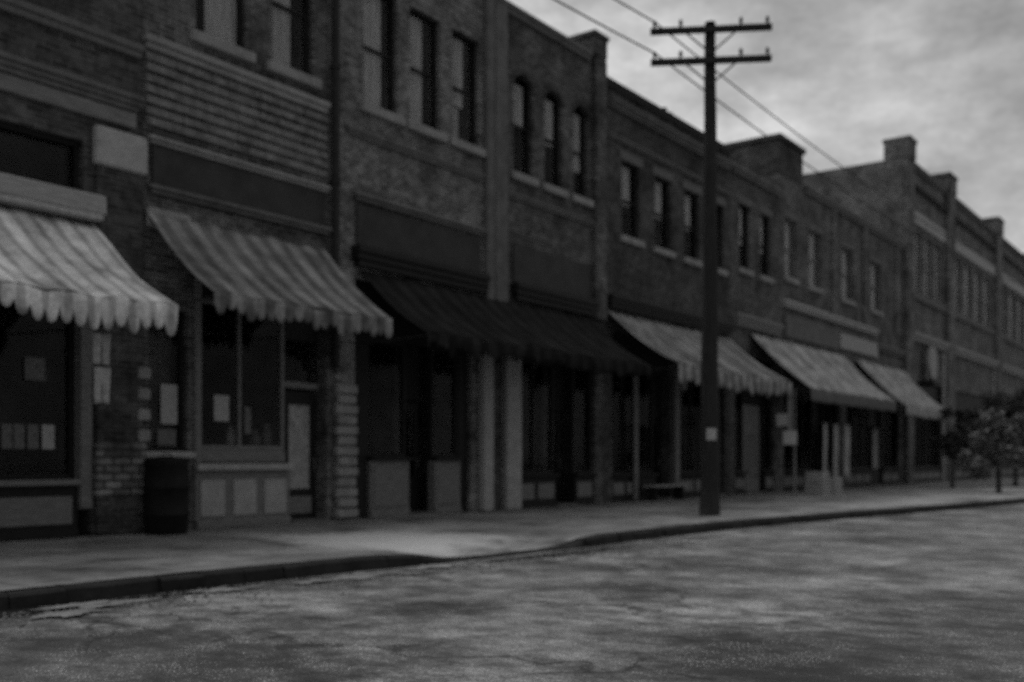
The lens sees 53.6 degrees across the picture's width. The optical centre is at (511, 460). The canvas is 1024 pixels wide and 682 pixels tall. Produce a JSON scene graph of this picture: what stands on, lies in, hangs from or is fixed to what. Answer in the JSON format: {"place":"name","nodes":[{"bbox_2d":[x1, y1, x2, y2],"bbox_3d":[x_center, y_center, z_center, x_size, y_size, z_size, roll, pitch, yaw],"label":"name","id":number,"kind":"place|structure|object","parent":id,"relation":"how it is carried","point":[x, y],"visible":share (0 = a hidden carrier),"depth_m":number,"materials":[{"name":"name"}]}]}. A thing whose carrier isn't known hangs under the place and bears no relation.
{"place":"outdoors","nodes":[
{"label":"outdoors","id":0,"kind":"place"},
{"bbox_2d":[0,0,150,541],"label":"brick shop building","id":1,"kind":"structure","parent":0,"point":[73,144],"depth_m":15.49,"materials":[{"name":"brick"}]},
{"bbox_2d":[1,423,12,448],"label":"window card","id":2,"kind":"object","parent":1,"relation":"attached to","point":[6,436],"depth_m":14.53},
{"bbox_2d":[14,424,24,448],"bbox_3d":[-7.133,-0.350,14.689,0.014,0.360,0.160,0,0,37],"label":"window card","id":3,"kind":"object","parent":1,"relation":"attached to","point":[19,436],"depth_m":14.69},
{"bbox_2d":[27,424,38,448],"bbox_3d":[-7.011,-0.350,14.853,0.014,0.360,0.170,0,0,37],"label":"window card","id":4,"kind":"object","parent":1,"relation":"attached to","point":[32,436],"depth_m":14.84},
{"bbox_2d":[25,357,44,380],"bbox_3d":[-6.993,-1.345,14.877,0.014,0.330,0.310,0,0,37],"label":"paper notice","id":5,"kind":"object","parent":1,"relation":"attached to","point":[34,368],"visible":1,"depth_m":14.87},
{"bbox_2d":[0,312,73,479],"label":"shop window","id":6,"kind":"structure","parent":1,"relation":"in","point":[69,474],"depth_m":15.31,"materials":[{"name":"paint"}]},
{"bbox_2d":[0,121,78,189],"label":"transom window","id":7,"kind":"structure","parent":1,"relation":"in","point":[75,145],"depth_m":15.16,"materials":[{"name":"wood"}]},
{"bbox_2d":[42,425,53,448],"bbox_3d":[-6.874,-0.350,15.038,0.014,0.360,0.190,0,0,37],"label":"window card","id":8,"kind":"object","parent":1,"relation":"attached to","point":[47,436],"depth_m":15.03,"materials":[{"name":"paper"}]},
{"bbox_2d":[0,206,178,335],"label":"awning","id":9,"kind":"object","parent":1,"relation":"attached to","point":[88,264],"visible":1,"depth_m":13.66,"materials":[{"name":"fabric"}]},
{"bbox_2d":[92,316,110,403],"bbox_3d":[-5.497,-1.404,13.579,0.077,1.292,0.250,0,0,37],"label":"hanging sign","id":10,"kind":"object","parent":9,"relation":"hanging from","point":[101,351],"visible":0.99,"depth_m":13.56,"materials":[{"name":"paper"}]},
{"bbox_2d":[142,0,340,532],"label":"brick shop building","id":11,"kind":"structure","parent":0,"point":[241,117],"depth_m":17.97,"materials":[{"name":"brick"}]},
{"bbox_2d":[157,429,175,444],"bbox_3d":[-5.653,-0.380,16.623,0.014,0.260,0.350,0,0,37],"label":"paper notice","id":12,"kind":"object","parent":11,"relation":"attached to","point":[166,436],"visible":1,"depth_m":16.61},
{"bbox_2d":[161,384,176,423],"bbox_3d":[-5.630,-0.925,16.655,0.014,0.650,0.310,0,0,37],"label":"paper notice","id":13,"kind":"object","parent":11,"relation":"attached to","point":[168,403],"visible":1,"depth_m":16.64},
{"bbox_2d":[146,312,195,457],"bbox_3d":[-5.737,-1.245,16.579,0.600,2.410,0.940,0,0,37],"label":"shop window","id":14,"kind":"structure","parent":11,"relation":"in","point":[158,339],"depth_m":16.82,"materials":[{"name":"paint"}]},
{"bbox_2d":[214,395,228,421],"bbox_3d":[-5.020,-0.905,17.535,0.014,0.450,0.310,0,0,37],"label":"paper notice","id":15,"kind":"object","parent":11,"relation":"attached to","point":[221,407],"visible":1,"depth_m":17.53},
{"bbox_2d":[189,0,255,64],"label":"window","id":16,"kind":"structure","parent":11,"relation":"in","point":[223,34],"depth_m":17.54,"materials":[{"name":"paint"}]},
{"bbox_2d":[226,425,234,449],"bbox_3d":[-4.969,-0.413,17.915,0.156,0.437,0.160,0,0,37],"label":"display jar","id":17,"kind":"object","parent":11,"relation":"on","point":[230,436],"visible":0.91,"depth_m":17.86,"materials":[{"name":"glass"}]},
{"bbox_2d":[202,299,283,449],"bbox_3d":[-4.812,-1.473,17.841,0.100,2.555,1.990,0,0,37],"label":"shop window","id":18,"kind":"structure","parent":11,"relation":"in","point":[238,446],"depth_m":17.87,"materials":[{"name":"grey paint"}]},
{"bbox_2d":[245,407,250,433],"bbox_3d":[-4.683,-0.710,17.988,0.014,0.480,0.140,0,0,37],"label":"paper notice","id":19,"kind":"object","parent":11,"relation":"attached to","point":[247,420],"visible":1,"depth_m":17.98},
{"bbox_2d":[249,430,259,445],"bbox_3d":[-4.653,-0.372,18.340,0.195,0.354,0.200,0,0,37],"label":"display jar","id":20,"kind":"object","parent":11,"relation":"on","point":[254,438],"visible":0.82,"depth_m":18.27,"materials":[{"name":"glass"}]},
{"bbox_2d":[261,424,270,445],"bbox_3d":[-4.492,-0.434,18.557,0.175,0.478,0.180,0,0,37],"label":"display jar","id":21,"kind":"object","parent":11,"relation":"on","point":[266,436],"visible":0.79,"depth_m":18.49,"materials":[{"name":"glass"}]},
{"bbox_2d":[146,210,392,337],"bbox_3d":[-3.977,-3.056,17.132,1.808,1.889,3.836,0,0,37],"label":"awning","id":22,"kind":"object","parent":11,"relation":"attached to","point":[251,275],"visible":1,"depth_m":16.89,"materials":[{"name":"fabric"}]},
{"bbox_2d":[266,0,321,90],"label":"window","id":23,"kind":"structure","parent":11,"relation":"in","point":[279,64],"depth_m":18.67,"materials":[{"name":"paint"}]},
{"bbox_2d":[282,390,314,518],"bbox_3d":[-3.994,-0.105,19.090,0.124,2.390,0.770,0,0,37],"label":"door","id":24,"kind":"structure","parent":11,"relation":"in","point":[299,407],"depth_m":19.13,"materials":[{"name":"paint"}]},
{"bbox_2d":[0,539,719,637],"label":"gutter gravel","id":25,"kind":"structure","parent":0,"point":[320,585],"depth_m":11.04,"materials":[{"name":"gravel"}]},
{"bbox_2d":[332,0,494,520],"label":"brick shop building","id":26,"kind":"structure","parent":0,"point":[412,425],"depth_m":21.72,"materials":[{"name":"brick"}]},
{"bbox_2d":[358,0,405,126],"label":"window","id":27,"kind":"structure","parent":26,"relation":"in","point":[370,105],"depth_m":20.60,"materials":[{"name":"paint"}]},
{"bbox_2d":[367,338,405,456],"bbox_3d":[-2.609,-1.268,20.808,0.100,2.365,1.140,0,0,37],"label":"shop window","id":28,"kind":"structure","parent":26,"relation":"in","point":[402,346],"depth_m":21.19,"materials":[{"name":"paint"}]},
{"bbox_2d":[391,402,417,510],"bbox_3d":[-2.288,-0.080,21.790,0.124,2.340,0.780,0,0,37],"label":"door","id":29,"kind":"structure","parent":26,"relation":"in","point":[395,406],"depth_m":22.00,"materials":[{"name":"paint"}]},
{"bbox_2d":[406,9,447,143],"bbox_3d":[-1.880,-8.190,21.587,0.339,2.620,1.240,0,0,37],"label":"window","id":30,"kind":"structure","parent":26,"relation":"in","point":[415,125],"depth_m":21.68,"materials":[{"name":"paint"}]},
{"bbox_2d":[428,347,456,456],"bbox_3d":[-1.524,-1.268,22.269,0.100,2.365,0.860,0,0,37],"label":"shop window","id":31,"kind":"structure","parent":26,"relation":"in","point":[431,453],"depth_m":22.05,"materials":[{"name":"paint"}]},
{"bbox_2d":[449,31,485,158],"bbox_3d":[-1.066,-8.190,22.683,0.339,2.620,1.210,0,0,37],"label":"window","id":32,"kind":"structure","parent":26,"relation":"in","point":[458,92],"depth_m":22.74,"materials":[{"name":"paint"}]},
{"bbox_2d":[0,494,1023,681],"bbox_3d":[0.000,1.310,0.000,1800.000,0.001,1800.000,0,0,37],"label":"road","id":33,"kind":"structure","parent":0,"point":[937,596],"depth_m":8.31,"materials":[{"name":"asphalt"}]},
{"bbox_2d":[28,607,106,618],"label":"gutter dirt","id":34,"kind":"structure","parent":33,"relation":"on","point":[71,612],"depth_m":8.55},
{"bbox_2d":[31,600,123,609],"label":"gutter dirt","id":35,"kind":"structure","parent":33,"relation":"on","point":[90,604],"depth_m":9.05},
{"bbox_2d":[0,583,262,616],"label":"wet mud","id":36,"kind":"structure","parent":33,"relation":"on","point":[39,610],"depth_m":9.64,"materials":[{"name":"soil"}]},
{"bbox_2d":[104,597,159,605],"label":"gutter dirt","id":37,"kind":"structure","parent":33,"relation":"on","point":[131,600],"depth_m":9.40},
{"bbox_2d":[189,586,225,592],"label":"gutter dirt","id":38,"kind":"structure","parent":33,"relation":"on","point":[213,590],"depth_m":10.09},
{"bbox_2d":[219,584,266,590],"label":"gutter dirt","id":39,"kind":"structure","parent":33,"relation":"on","point":[229,589],"depth_m":10.21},
{"bbox_2d":[322,575,378,580],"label":"gutter dirt","id":40,"kind":"structure","parent":33,"relation":"on","point":[359,577],"depth_m":11.25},
{"bbox_2d":[336,571,403,577],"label":"gutter dirt","id":41,"kind":"structure","parent":33,"relation":"on","point":[360,574],"depth_m":11.52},
{"bbox_2d":[408,564,452,569],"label":"gutter dirt","id":42,"kind":"structure","parent":33,"relation":"on","point":[434,566],"depth_m":12.30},
{"bbox_2d":[0,498,1023,610],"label":"kerb","id":43,"kind":"structure","parent":33,"relation":"on","point":[58,594],"depth_m":11.76,"materials":[{"name":"concrete"}]},
{"bbox_2d":[489,546,639,562],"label":"wet mud","id":44,"kind":"structure","parent":33,"relation":"on","point":[559,555],"depth_m":14.24,"materials":[{"name":"soil"}]},
{"bbox_2d":[0,476,1023,590],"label":"pavement","id":45,"kind":"structure","parent":0,"point":[41,563],"depth_m":15.79,"materials":[{"name":"concrete"}]},
{"bbox_2d":[142,453,190,534],"bbox_3d":[-5.428,0.515,15.938,0.720,1.270,0.720,0,0,37],"label":"trash barrel","id":46,"kind":"object","parent":45,"relation":"on","point":[166,486],"visible":1,"depth_m":15.66,"materials":[{"name":"metal"}]},
{"bbox_2d":[643,484,687,500],"bbox_3d":[4.443,0.925,29.335,0.405,0.450,2.000,0,0,37],"label":"bench","id":47,"kind":"object","parent":45,"relation":"on","point":[652,492],"visible":1,"depth_m":28.95,"materials":[{"name":"paint"}]},
{"bbox_2d":[650,16,771,515],"bbox_3d":[4.164,-4.013,21.327,2.500,10.434,0.446,0,0,6],"label":"utility pole","id":48,"kind":"object","parent":45,"relation":"on","point":[709,504],"visible":1,"depth_m":21.18,"materials":[{"name":"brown wood"}]},
{"bbox_2d":[707,428,715,439],"bbox_3d":[4.156,-0.550,21.135,0.200,0.250,0.010,0,0,11],"label":"paper notice","id":49,"kind":"object","parent":48,"relation":"attached to","point":[711,433],"visible":1,"depth_m":21.13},
{"bbox_2d":[554,0,1023,284],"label":"power line","id":50,"kind":"object","parent":48,"relation":"attached to","point":[604,26],"visible":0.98,"depth_m":25.13,"materials":[{"name":"metal"}]},
{"bbox_2d":[615,0,1023,272],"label":"power line","id":51,"kind":"object","parent":48,"relation":"attached to","point":[653,21],"visible":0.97,"depth_m":27.33,"materials":[{"name":"metal"}]},
{"bbox_2d":[792,388,797,495],"bbox_3d":[9.203,-0.600,33.024,0.180,3.500,0.180,0,0,37],"label":"awning post","id":52,"kind":"object","parent":45,"relation":"on","point":[794,494],"visible":0.89,"depth_m":32.99,"materials":[{"name":"grey paint"}]},
{"bbox_2d":[805,482,830,495],"bbox_3d":[10.003,0.935,33.178,0.600,0.430,0.750,0,0,37],"label":"wooden crate","id":53,"kind":"object","parent":45,"relation":"on","point":[817,489],"visible":1,"depth_m":32.94,"materials":[{"name":"paint"}]},
{"bbox_2d":[805,471,828,482],"bbox_3d":[10.008,0.530,33.236,0.550,0.370,0.700,0,0,37],"label":"wooden crate","id":54,"kind":"object","parent":53,"relation":"on","point":[820,476],"visible":1,"depth_m":33.00,"materials":[{"name":"paint"}]},
{"bbox_2d":[818,477,841,494],"bbox_3d":[10.688,0.845,34.101,0.600,0.610,0.700,0,0,37],"label":"wooden crate","id":55,"kind":"object","parent":45,"relation":"on","point":[835,486],"visible":0.51,"depth_m":33.79,"materials":[{"name":"paint"}]},
{"bbox_2d":[929,406,973,487],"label":"street tree","id":56,"kind":"object","parent":45,"relation":"on","point":[950,442],"visible":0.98,"depth_m":41.82,"materials":[{"name":"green plant"}]},
{"bbox_2d":[956,407,1023,492],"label":"street tree","id":57,"kind":"object","parent":45,"relation":"on","point":[997,447],"visible":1,"depth_m":35.76,"materials":[{"name":"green plant"}]},
{"bbox_2d":[965,379,1023,485],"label":"street tree","id":58,"kind":"object","parent":45,"relation":"on","point":[1008,406],"visible":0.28,"depth_m":45.44,"materials":[{"name":"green plant"}]},
{"bbox_2d":[494,0,609,509],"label":"brick shop building","id":59,"kind":"structure","parent":0,"point":[550,168],"depth_m":25.62,"materials":[{"name":"brick"}]},
{"bbox_2d":[359,270,650,378],"bbox_3d":[0.256,-2.857,22.793,1.853,1.850,8.507,0,0,37],"label":"awning","id":60,"kind":"object","parent":59,"relation":"attached to","point":[457,319],"visible":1,"depth_m":21.89,"materials":[{"name":"fabric"}]},
{"bbox_2d":[510,69,539,187],"bbox_3d":[0.230,-8.016,24.429,0.339,2.711,1.060,0,0,37],"label":"window","id":61,"kind":"structure","parent":59,"relation":"in","point":[526,79],"depth_m":24.59,"materials":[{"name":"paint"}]},
{"bbox_2d":[522,359,552,473],"bbox_3d":[0.482,-1.068,24.971,0.100,2.765,1.730,0,0,37],"label":"shop window","id":62,"kind":"structure","parent":59,"relation":"in","point":[550,370],"depth_m":25.36,"materials":[{"name":"paint"}]},
{"bbox_2d":[540,412,559,501],"bbox_3d":[1.003,-0.080,26.222,0.124,2.340,0.800,0,0,37],"label":"door","id":63,"kind":"structure","parent":59,"relation":"in","point":[543,415],"depth_m":26.40,"materials":[{"name":"paint"}]},
{"bbox_2d":[542,86,568,198],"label":"window","id":64,"kind":"structure","parent":59,"relation":"in","point":[552,92],"depth_m":25.70,"materials":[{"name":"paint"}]},
{"bbox_2d":[569,367,590,472],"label":"shop window","id":65,"kind":"structure","parent":59,"relation":"in","point":[571,371],"depth_m":26.54,"materials":[{"name":"paint"}]},
{"bbox_2d":[571,101,593,208],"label":"window","id":66,"kind":"structure","parent":59,"relation":"in","point":[578,121],"depth_m":26.68,"materials":[{"name":"paint"}]},
{"bbox_2d":[603,76,734,502],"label":"brick shop building","id":67,"kind":"structure","parent":0,"point":[651,427],"depth_m":30.39,"materials":[{"name":"brick"}]},
{"bbox_2d":[612,373,632,473],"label":"shop window","id":68,"kind":"structure","parent":67,"relation":"in","point":[620,471],"depth_m":28.42,"materials":[{"name":"paint"}]},
{"bbox_2d":[619,149,644,248],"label":"window","id":69,"kind":"structure","parent":67,"relation":"in","point":[623,155],"depth_m":28.71,"materials":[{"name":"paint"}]},
{"bbox_2d":[638,373,652,472],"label":"shop window","id":70,"kind":"structure","parent":67,"relation":"in","point":[646,374],"depth_m":29.78,"materials":[{"name":"paint"}]},
{"bbox_2d":[643,418,659,496],"bbox_3d":[4.193,-0.080,30.349,0.124,2.340,0.830,0,0,37],"label":"door","id":71,"kind":"structure","parent":67,"relation":"in","point":[645,420],"depth_m":30.57,"materials":[{"name":"paint"}]},
{"bbox_2d":[652,165,675,258],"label":"window","id":72,"kind":"structure","parent":67,"relation":"in","point":[657,171],"depth_m":30.25,"materials":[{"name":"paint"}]},
{"bbox_2d":[680,380,700,471],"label":"shop window","id":73,"kind":"structure","parent":67,"relation":"in","point":[690,382],"depth_m":31.84,"materials":[{"name":"paint"}]},
{"bbox_2d":[683,180,702,268],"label":"window","id":74,"kind":"structure","parent":67,"relation":"in","point":[692,261],"depth_m":31.80,"materials":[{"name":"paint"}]},
{"bbox_2d":[606,310,792,397],"bbox_3d":[5.741,-2.943,29.867,2.225,2.286,7.804,0,0,37],"label":"awning","id":75,"kind":"object","parent":67,"relation":"attached to","point":[680,346],"visible":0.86,"depth_m":29.27,"materials":[{"name":"fabric"}]},
{"bbox_2d":[776,377,786,425],"bbox_3d":[8.979,-1.950,33.577,0.439,1.600,0.030,0,0,7],"label":"hanging board","id":76,"kind":"object","parent":75,"relation":"hanging from","point":[781,419],"visible":0.82,"depth_m":33.57,"materials":[{"name":"wood"}]},
{"bbox_2d":[783,395,796,444],"bbox_3d":[8.870,-1.330,32.374,0.433,1.640,0.030,0,0,3],"label":"hanging sign","id":77,"kind":"object","parent":75,"relation":"hanging from","point":[789,436],"visible":0.93,"depth_m":32.36,"materials":[{"name":"wood"}]},
{"bbox_2d":[698,419,700,469],"bbox_3d":[6.383,-0.130,33.269,0.060,2.440,1.070,0,0,37],"label":"door","id":78,"kind":"structure","parent":67,"relation":"in","point":[699,420],"depth_m":32.84,"materials":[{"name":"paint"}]},
{"bbox_2d":[717,196,728,276],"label":"window","id":79,"kind":"structure","parent":67,"relation":"in","point":[720,201],"depth_m":33.46,"materials":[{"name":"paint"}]},
{"bbox_2d":[730,163,783,494],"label":"brick shop building","id":80,"kind":"structure","parent":0,"point":[754,306],"depth_m":35.65,"materials":[{"name":"brick"}]},
{"bbox_2d":[735,390,742,470],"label":"shop window","id":81,"kind":"structure","parent":80,"relation":"in","point":[741,392],"depth_m":34.92,"materials":[{"name":"paint"}]},
{"bbox_2d":[737,194,753,276],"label":"window","id":82,"kind":"structure","parent":80,"relation":"in","point":[743,270],"depth_m":35.02,"materials":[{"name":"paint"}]},
{"bbox_2d":[743,404,759,491],"bbox_3d":[8.413,-0.430,35.697,0.124,3.040,1.450,0,0,37],"label":"door","id":83,"kind":"structure","parent":80,"relation":"in","point":[751,461],"depth_m":35.73,"materials":[{"name":"grey paint"}]},
{"bbox_2d":[760,394,770,470],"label":"shop window","id":84,"kind":"structure","parent":80,"relation":"in","point":[769,399],"depth_m":36.64,"materials":[{"name":"paint"}]},
{"bbox_2d":[759,205,773,284],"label":"window","id":85,"kind":"structure","parent":80,"relation":"in","point":[762,210],"depth_m":36.46,"materials":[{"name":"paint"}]},
{"bbox_2d":[749,333,895,411],"bbox_3d":[11.960,-3.192,38.264,2.199,2.485,9.701,0,0,37],"label":"awning","id":86,"kind":"object","parent":80,"relation":"attached to","point":[842,377],"visible":1,"depth_m":37.51,"materials":[{"name":"fabric"}]},
{"bbox_2d":[823,403,826,471],"bbox_3d":[11.695,-0.715,37.904,0.077,3.070,0.307,0,0,37],"label":"hanging cloth","id":87,"kind":"object","parent":86,"relation":"hanging from","point":[825,447],"visible":0.77,"depth_m":37.84,"materials":[{"name":"fabric"}]},
{"bbox_2d":[833,424,838,481],"bbox_3d":[12.410,-0.690,38.867,0.078,3.120,0.426,0,0,37],"label":"hanging cloth","id":88,"kind":"object","parent":86,"relation":"hanging from","point":[835,449],"visible":0.83,"depth_m":38.78,"materials":[{"name":"fabric"}]},
{"bbox_2d":[844,405,849,478],"bbox_3d":[13.184,-0.765,39.911,0.078,2.971,0.554,0,0,37],"label":"hanging cloth","id":89,"kind":"object","parent":86,"relation":"hanging from","point":[847,451],"visible":0.98,"depth_m":39.86,"materials":[{"name":"fabric"}]},
{"bbox_2d":[508,0,1023,252],"label":"sky","id":90,"kind":"structure","parent":0,"point":[848,77],"materials":[{"name":"grey"}]},
{"bbox_2d":[725,133,906,491],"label":"brick shop building","id":91,"kind":"structure","parent":0,"point":[840,279],"depth_m":42.59,"materials":[{"name":"brick"}]},
{"bbox_2d":[783,209,799,285],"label":"window","id":92,"kind":"structure","parent":91,"relation":"in","point":[787,214],"depth_m":38.37,"materials":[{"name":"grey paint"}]},
{"bbox_2d":[784,392,812,469],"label":"shop window","id":93,"kind":"structure","parent":91,"relation":"in","point":[801,393],"depth_m":39.48,"materials":[{"name":"paint"}]},
{"bbox_2d":[808,427,818,482],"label":"door","id":94,"kind":"structure","parent":91,"relation":"in","point":[815,429],"depth_m":41.23,"materials":[{"name":"paint"}]},
{"bbox_2d":[808,222,824,294],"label":"window","id":95,"kind":"structure","parent":91,"relation":"in","point":[811,287],"depth_m":40.45,"materials":[{"name":"grey paint"}]},
{"bbox_2d":[821,402,836,469],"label":"shop window","id":96,"kind":"structure","parent":91,"relation":"in","point":[822,404],"depth_m":41.95,"materials":[{"name":"glass"}]},
{"bbox_2d":[841,239,855,306],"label":"window","id":97,"kind":"structure","parent":91,"relation":"in","point":[845,244],"depth_m":43.57,"materials":[{"name":"grey paint"}]},
{"bbox_2d":[850,407,868,468],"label":"shop window","id":98,"kind":"structure","parent":91,"relation":"in","point":[851,408],"depth_m":45.16,"materials":[{"name":"paint"}]},
{"bbox_2d":[871,427,878,483],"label":"door","id":99,"kind":"structure","parent":91,"relation":"in","point":[874,430],"depth_m":46.84,"materials":[{"name":"paint"}]},
{"bbox_2d":[870,254,883,316],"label":"window","id":100,"kind":"structure","parent":91,"relation":"in","point":[872,258],"depth_m":46.78,"materials":[{"name":"grey paint"}]},
{"bbox_2d":[879,406,896,467],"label":"shop window","id":101,"kind":"structure","parent":91,"relation":"in","point":[895,413],"depth_m":48.52,"materials":[{"name":"glass"}]},
{"bbox_2d":[855,359,949,421],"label":"awning","id":102,"kind":"object","parent":91,"relation":"attached to","point":[905,389],"visible":0.9,"depth_m":45.76,"materials":[{"name":"fabric"}]},
{"bbox_2d":[802,135,1023,483],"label":"brick corner building","id":103,"kind":"structure","parent":0,"point":[965,319],"depth_m":56.26,"materials":[{"name":"brick"}]},
{"bbox_2d":[915,232,919,292],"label":"window","id":104,"kind":"structure","parent":103,"relation":"in","point":[918,239],"depth_m":52.74,"materials":[{"name":"paint"}]},
{"bbox_2d":[915,416,938,467],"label":"shop window","id":105,"kind":"structure","parent":103,"relation":"in","point":[916,466],"depth_m":53.63,"materials":[{"name":"paint"}]},
{"bbox_2d":[925,239,929,297],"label":"window","id":106,"kind":"structure","parent":103,"relation":"in","point":[926,269],"depth_m":54.13,"materials":[{"name":"paint"}]},
{"bbox_2d":[920,347,939,386],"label":"oval sign","id":107,"kind":"object","parent":103,"relation":"attached to","point":[932,362],"visible":1,"depth_m":52.31,"materials":[{"name":"paint"}]},
{"bbox_2d":[935,247,938,302],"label":"window","id":108,"kind":"structure","parent":103,"relation":"in","point":[936,250],"depth_m":55.80,"materials":[{"name":"paint"}]},
{"bbox_2d":[956,259,959,312],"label":"window","id":109,"kind":"structure","parent":103,"relation":"in","point":[957,260],"depth_m":59.71,"materials":[{"name":"paint"}]},
{"bbox_2d":[964,264,969,317],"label":"window","id":110,"kind":"structure","parent":103,"relation":"in","point":[965,268],"depth_m":61.46,"materials":[{"name":"paint"}]},
{"bbox_2d":[974,271,979,321],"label":"window","id":111,"kind":"structure","parent":103,"relation":"in","point":[975,276],"depth_m":63.56,"materials":[{"name":"paint"}]},
{"bbox_2d":[984,277,988,326],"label":"window","id":112,"kind":"structure","parent":103,"relation":"in","point":[985,279],"depth_m":65.63,"materials":[{"name":"paint"}]},
{"bbox_2d":[1009,293,1013,338],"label":"window","id":113,"kind":"structure","parent":103,"relation":"in","point":[1010,297],"depth_m":72.07,"materials":[{"name":"paint"}]},
{"bbox_2d":[1018,299,1021,342],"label":"window","id":114,"kind":"structure","parent":103,"relation":"in","point":[1019,322],"depth_m":74.62,"materials":[{"name":"paint"}]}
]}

